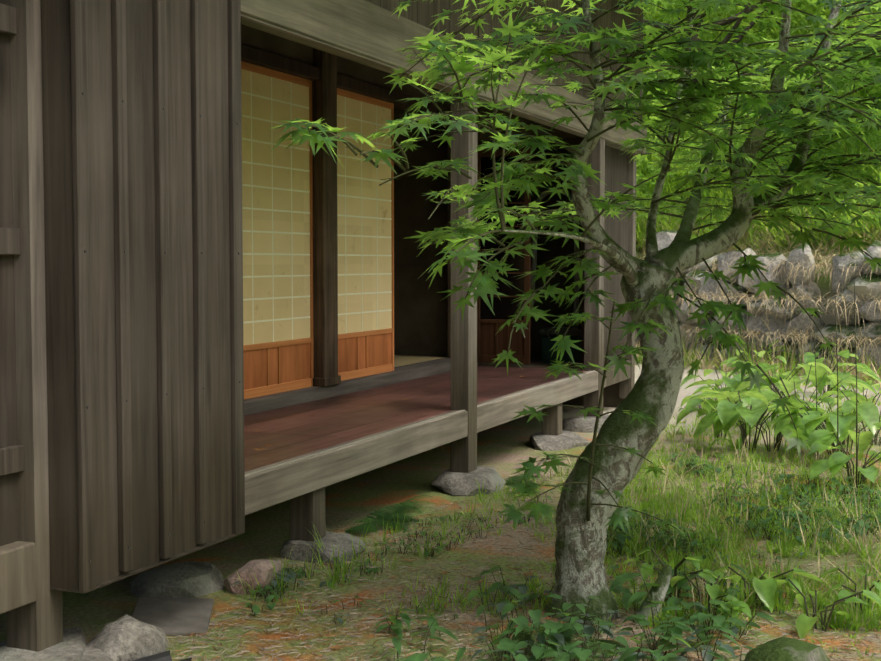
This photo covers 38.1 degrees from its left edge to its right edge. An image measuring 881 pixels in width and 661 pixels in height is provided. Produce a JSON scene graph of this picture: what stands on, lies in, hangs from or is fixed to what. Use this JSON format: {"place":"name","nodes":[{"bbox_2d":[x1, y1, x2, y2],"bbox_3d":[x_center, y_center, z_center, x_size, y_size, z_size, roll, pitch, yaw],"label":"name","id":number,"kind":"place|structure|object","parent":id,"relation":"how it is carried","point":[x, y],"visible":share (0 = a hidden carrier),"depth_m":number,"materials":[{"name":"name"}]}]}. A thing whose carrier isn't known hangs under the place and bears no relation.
{"place":"outdoors","nodes":[
{"label":"outdoors","id":0,"kind":"place"},
{"bbox_2d":[0,0,18,545],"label":"board wall","id":1,"kind":"structure","parent":0,"point":[9,515],"depth_m":3.56,"materials":[{"name":"brown wood"}]},
{"bbox_2d":[0,3,23,475],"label":"wall rails","id":2,"kind":"object","parent":1,"relation":"attached to","point":[11,459],"depth_m":3.53,"materials":[{"name":"brown wood"}]},
{"bbox_2d":[244,366,585,471],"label":"veranda floor","id":3,"kind":"structure","parent":0,"point":[290,432],"depth_m":6.71,"materials":[{"name":"brown wood"}]},
{"bbox_2d":[244,358,450,415],"bbox_3d":[-0.775,0.377,7.361,0.155,0.100,5.160,1,3,22],"label":"threshold","id":4,"kind":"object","parent":3,"relation":"on","point":[314,393],"depth_m":7.67,"materials":[{"name":"grey wood"}]},
{"bbox_2d":[267,80,313,386],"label":"shoji stiles","id":5,"kind":"object","parent":4,"relation":"on","point":[311,252],"visible":0.31,"depth_m":7.34,"materials":[{"name":"brown wood"}]},
{"bbox_2d":[241,72,309,343],"bbox_3d":[-0.914,-0.654,6.931,0.003,1.435,0.864,1,3,22],"label":"shoji lattice","id":6,"kind":"object","parent":5,"relation":"attached to","point":[272,210],"visible":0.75,"depth_m":6.93,"materials":[{"name":"beige wood"}]},
{"bbox_2d":[241,69,309,344],"bbox_3d":[-0.915,-0.654,6.931,0.003,1.435,0.864,1,3,22],"label":"shoji paper","id":7,"kind":"object","parent":6,"relation":"attached to","point":[262,199],"visible":0.64,"depth_m":6.95,"materials":[{"name":"beige paper"}]},
{"bbox_2d":[241,61,310,399],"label":"shoji rails","id":8,"kind":"object","parent":5,"relation":"attached to","point":[274,389],"visible":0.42,"depth_m":6.97,"materials":[{"name":"brown wood"}]},
{"bbox_2d":[244,343,309,389],"bbox_3d":[-0.920,0.194,6.978,0.008,0.205,0.864,1,3,22],"label":"shoji lower panel","id":9,"kind":"object","parent":8,"relation":"attached to","point":[294,362],"visible":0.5,"depth_m":7.01,"materials":[{"name":"brown wood"}]},
{"bbox_2d":[357,103,393,370],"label":"shoji stiles","id":10,"kind":"object","parent":4,"relation":"on","point":[392,217],"visible":0.25,"depth_m":8.39,"materials":[{"name":"brown wood"}]},
{"bbox_2d":[337,97,391,332],"bbox_3d":[-0.493,-0.710,7.970,0.003,1.435,0.909,1,3,22],"label":"shoji lattice","id":11,"kind":"object","parent":10,"relation":"attached to","point":[361,217],"visible":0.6,"depth_m":7.96,"materials":[{"name":"beige wood"}]},
{"bbox_2d":[337,95,391,333],"bbox_3d":[-0.494,-0.710,7.970,0.003,1.435,0.909,1,3,22],"label":"shoji paper","id":12,"kind":"object","parent":11,"relation":"attached to","point":[350,323],"visible":0.64,"depth_m":8.00,"materials":[{"name":"beige paper"}]},
{"bbox_2d":[337,88,391,380],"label":"shoji rails","id":13,"kind":"object","parent":10,"relation":"attached to","point":[353,374],"visible":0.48,"depth_m":8.02,"materials":[{"name":"brown wood"}]},
{"bbox_2d":[338,333,390,372],"bbox_3d":[-0.499,0.139,8.018,0.008,0.205,0.909,1,3,22],"label":"shoji lower panel","id":14,"kind":"object","parent":13,"relation":"attached to","point":[378,349],"visible":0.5,"depth_m":8.04,"materials":[{"name":"brown wood"}]},
{"bbox_2d":[312,48,450,386],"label":"posts","id":15,"kind":"object","parent":4,"relation":"on","point":[325,256],"visible":0.31,"depth_m":7.38,"materials":[{"name":"brown wood"}]},
{"bbox_2d":[241,44,450,121],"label":"lintel","id":16,"kind":"structure","parent":15,"relation":"attached to","point":[261,58],"depth_m":7.52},
{"bbox_2d":[241,24,450,107],"bbox_3d":[-0.777,-1.651,7.253,0.050,0.300,5.160,1,3,22],"label":"transom panel","id":17,"kind":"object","parent":16,"relation":"on","point":[268,42],"depth_m":7.30,"materials":[{"name":"brown wood"}]},
{"bbox_2d":[241,14,599,138],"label":"lintel track","id":18,"kind":"structure","parent":0,"point":[258,21],"depth_m":5.45,"materials":[{"name":"brown wood"}]},
{"bbox_2d":[394,355,447,366],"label":"tatami floor","id":19,"kind":"structure","parent":0,"point":[400,360],"depth_m":9.57,"materials":[{"name":"beige wicker"}]},
{"bbox_2d":[394,357,447,367],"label":"tatami borders","id":20,"kind":"object","parent":19,"relation":"on","point":[420,362],"depth_m":9.17,"materials":[{"name":"grey"}]},
{"bbox_2d":[0,87,880,660],"bbox_3d":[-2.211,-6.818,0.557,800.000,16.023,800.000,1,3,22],"label":"ground","id":21,"kind":"structure","parent":0,"point":[362,497],"depth_m":5.21,"materials":[{"name":"brown soil"}]},
{"bbox_2d":[131,650,191,660],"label":"slate slab","id":22,"kind":"object","parent":21,"relation":"on","point":[164,656],"visible":1,"depth_m":3.78,"materials":[{"name":"grey stone"}]},
{"bbox_2d":[131,597,213,635],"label":"slate slab","id":23,"kind":"structure","parent":21,"relation":"on","point":[177,616],"depth_m":4.30,"materials":[{"name":"grey stone"}]},
{"bbox_2d":[224,559,280,594],"bbox_3d":[-0.700,0.935,4.762,0.187,0.176,0.248,1,3,22],"label":"pink stone","id":24,"kind":"object","parent":21,"relation":"on","point":[262,570],"visible":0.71,"depth_m":4.67,"materials":[{"name":"stone"}]},
{"bbox_2d":[0,414,609,660],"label":"foundation stones","id":25,"kind":"object","parent":21,"relation":"on","point":[126,637],"visible":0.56,"depth_m":4.66,"materials":[{"name":"stone"}]},
{"bbox_2d":[6,0,62,651],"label":"corner post","id":26,"kind":"object","parent":25,"relation":"on","point":[37,625],"visible":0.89,"depth_m":3.59,"materials":[{"name":"brown wood"}]},
{"bbox_2d":[0,541,35,614],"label":"wooden beam","id":27,"kind":"structure","parent":26,"relation":"attached to","point":[17,575],"depth_m":3.53,"materials":[{"name":"brown wood"}]},
{"bbox_2d":[41,0,231,590],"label":"wall boards","id":28,"kind":"object","parent":26,"relation":"attached to","point":[59,262],"visible":0.78,"depth_m":3.85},
{"bbox_2d":[50,0,244,593],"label":"wall battens","id":29,"kind":"object","parent":26,"relation":"attached to","point":[82,273],"visible":0.94,"depth_m":3.91,"materials":[{"name":"wood"}]},
{"bbox_2d":[82,92,241,562],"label":"nails","id":30,"kind":"object","parent":29,"relation":"in","point":[85,251],"visible":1,"depth_m":3.94,"materials":[{"name":"black metal"}]},
{"bbox_2d":[290,403,561,540],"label":"veranda support posts","id":31,"kind":"object","parent":25,"relation":"on","point":[307,510],"visible":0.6,"depth_m":5.24,"materials":[{"name":"grey wood"}]},
{"bbox_2d":[245,369,605,514],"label":"veranda edge beam","id":32,"kind":"structure","parent":31,"relation":"on","point":[271,487],"depth_m":5.82,"materials":[{"name":"grey wood"}]},
{"bbox_2d":[245,370,594,476],"bbox_3d":[0.177,0.417,6.913,0.020,0.004,5.280,1,3,22],"label":"engawa track strip","id":33,"kind":"object","parent":32,"relation":"on","point":[318,453],"depth_m":5.84,"materials":[{"name":"wood"}]},
{"bbox_2d":[450,93,604,472],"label":"veranda posts","id":34,"kind":"object","parent":25,"relation":"on","point":[463,396],"visible":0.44,"depth_m":6.80,"materials":[{"name":"grey wood"}]},
{"bbox_2d":[241,0,646,153],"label":"lintel beam","id":35,"kind":"structure","parent":34,"relation":"on","point":[365,28],"depth_m":5.66,"materials":[{"name":"wood"}]},
{"bbox_2d":[366,0,642,118],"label":"wall","id":36,"kind":"structure","parent":35,"relation":"on","point":[421,12],"depth_m":8.02,"materials":[{"name":"brown wood"}]},
{"bbox_2d":[197,375,684,660],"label":"fallen maple leaves","id":37,"kind":"object","parent":21,"relation":"on","point":[336,646],"visible":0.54,"depth_m":4.92,"materials":[{"name":"red plant"}]},
{"bbox_2d":[344,471,548,533],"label":"ferns","id":38,"kind":"object","parent":21,"relation":"on","point":[386,517],"visible":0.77,"depth_m":5.90,"materials":[{"name":"green plant"}]},
{"bbox_2d":[394,104,623,406],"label":"end walls","id":39,"kind":"structure","parent":21,"relation":"on","point":[420,316],"depth_m":9.87,"materials":[{"name":"brown wood"}]},
{"bbox_2d":[477,138,584,368],"bbox_3d":[0.688,-0.811,9.522,0.900,2.180,0.065,1,3,22],"label":"door jamb","id":40,"kind":"object","parent":39,"relation":"attached to","point":[574,141],"visible":0.21,"depth_m":9.38,"materials":[{"name":"brown wood"}]},
{"bbox_2d":[479,149,530,363],"bbox_3d":[0.482,-0.552,9.560,0.400,1.600,0.030,1,3,22],"label":"door frame","id":41,"kind":"object","parent":40,"relation":"in","point":[525,359],"visible":0.67,"depth_m":9.52,"materials":[{"name":"brown wood"}]},
{"bbox_2d":[477,151,479,362],"bbox_3d":[0.280,-0.557,9.642,0.045,1.600,0.030,1,3,22],"label":"end door stile","id":42,"kind":"object","parent":41,"relation":"attached to","point":[478,268],"visible":0.19,"depth_m":9.64,"materials":[{"name":"brown wood"}]},
{"bbox_2d":[480,323,523,355],"bbox_3d":[0.464,0.066,9.602,0.360,0.240,0.008,1,3,22],"label":"door panel","id":43,"kind":"structure","parent":41,"relation":"in","point":[487,338],"depth_m":9.61,"materials":[{"name":"brown wood"}]},
{"bbox_2d":[480,156,524,319],"bbox_3d":[0.464,-0.693,9.561,0.360,1.220,0.004,1,3,22],"label":"door glass","id":44,"kind":"object","parent":41,"relation":"in","point":[504,307],"visible":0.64,"depth_m":9.56,"materials":[{"name":"black glass"}]},
{"bbox_2d":[530,188,578,326],"bbox_3d":[0.916,-0.559,10.327,0.432,1.192,0.053,1,3,22],"label":"arched frame","id":45,"kind":"object","parent":39,"relation":"attached to","point":[534,261],"visible":0.42,"depth_m":10.28,"materials":[{"name":"grey"}]},
{"bbox_2d":[539,327,580,363],"bbox_3d":[1.013,0.111,10.030,0.420,0.286,0.372,1,3,22],"label":"cooler box","id":46,"kind":"object","parent":39,"relation":"on","point":[548,334],"visible":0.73,"depth_m":9.94,"materials":[{"name":"teal"}]},
{"bbox_2d":[233,549,827,660],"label":"plants","id":47,"kind":"object","parent":21,"relation":"on","point":[589,629],"visible":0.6,"depth_m":4.01,"materials":[{"name":"green plant"}]},
{"bbox_2d":[234,372,880,658],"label":"grass","id":48,"kind":"structure","parent":21,"relation":"on","point":[658,506],"depth_m":5.44,"materials":[{"name":"green plant"}]},
{"bbox_2d":[242,222,880,660],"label":"plant stems","id":49,"kind":"object","parent":21,"relation":"on","point":[778,442],"visible":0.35,"depth_m":5.45,"materials":[{"name":"green plant"}]},
{"bbox_2d":[243,401,880,660],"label":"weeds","id":50,"kind":"object","parent":21,"relation":"on","point":[580,654],"visible":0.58,"depth_m":4.25,"materials":[{"name":"green plant"}]},
{"bbox_2d":[268,0,880,625],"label":"maple","id":51,"kind":"object","parent":21,"relation":"on","point":[484,284],"depth_m":4.21,"materials":[{"name":"green plant"}]},
{"bbox_2d":[606,153,636,398],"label":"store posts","id":52,"kind":"object","parent":21,"relation":"on","point":[626,385],"visible":0.25,"depth_m":10.50,"materials":[{"name":"grey wood"}]},
{"bbox_2d":[512,539,830,660],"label":"garden stones","id":53,"kind":"object","parent":21,"relation":"on","point":[784,649],"visible":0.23,"depth_m":3.65,"materials":[{"name":"grey stone"}]},
{"bbox_2d":[558,398,880,628],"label":"dry grass blades","id":54,"kind":"object","parent":21,"relation":"on","point":[814,542],"visible":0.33,"depth_m":5.71,"materials":[{"name":"green plant"}]},
{"bbox_2d":[622,214,880,638],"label":"leafy plants","id":55,"kind":"object","parent":21,"relation":"on","point":[726,415],"visible":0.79,"depth_m":7.82,"materials":[{"name":"green plant"}]},
{"bbox_2d":[635,230,880,373],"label":"retaining wall stones","id":56,"kind":"object","parent":21,"relation":"on","point":[865,285],"visible":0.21,"depth_m":14.17,"materials":[{"name":"grey stone"}]},
{"bbox_2d":[635,83,880,387],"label":"dry grass","id":57,"kind":"structure","parent":21,"relation":"on","point":[820,257],"depth_m":14.13,"materials":[{"name":"beige plant"}]},
{"bbox_2d":[636,0,880,384],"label":"thicket","id":58,"kind":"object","parent":21,"relation":"on","point":[871,169],"depth_m":17.21,"materials":[{"name":"green plant"}]},
{"bbox_2d":[636,0,880,231],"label":"tree","id":59,"kind":"object","parent":21,"relation":"on","point":[845,23],"depth_m":18.74,"materials":[{"name":"green plant"}]},
{"bbox_2d":[603,145,628,366],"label":"wall","id":60,"kind":"structure","parent":0,"point":[617,171],"depth_m":10.12,"materials":[{"name":"grey wood"}]}
]}

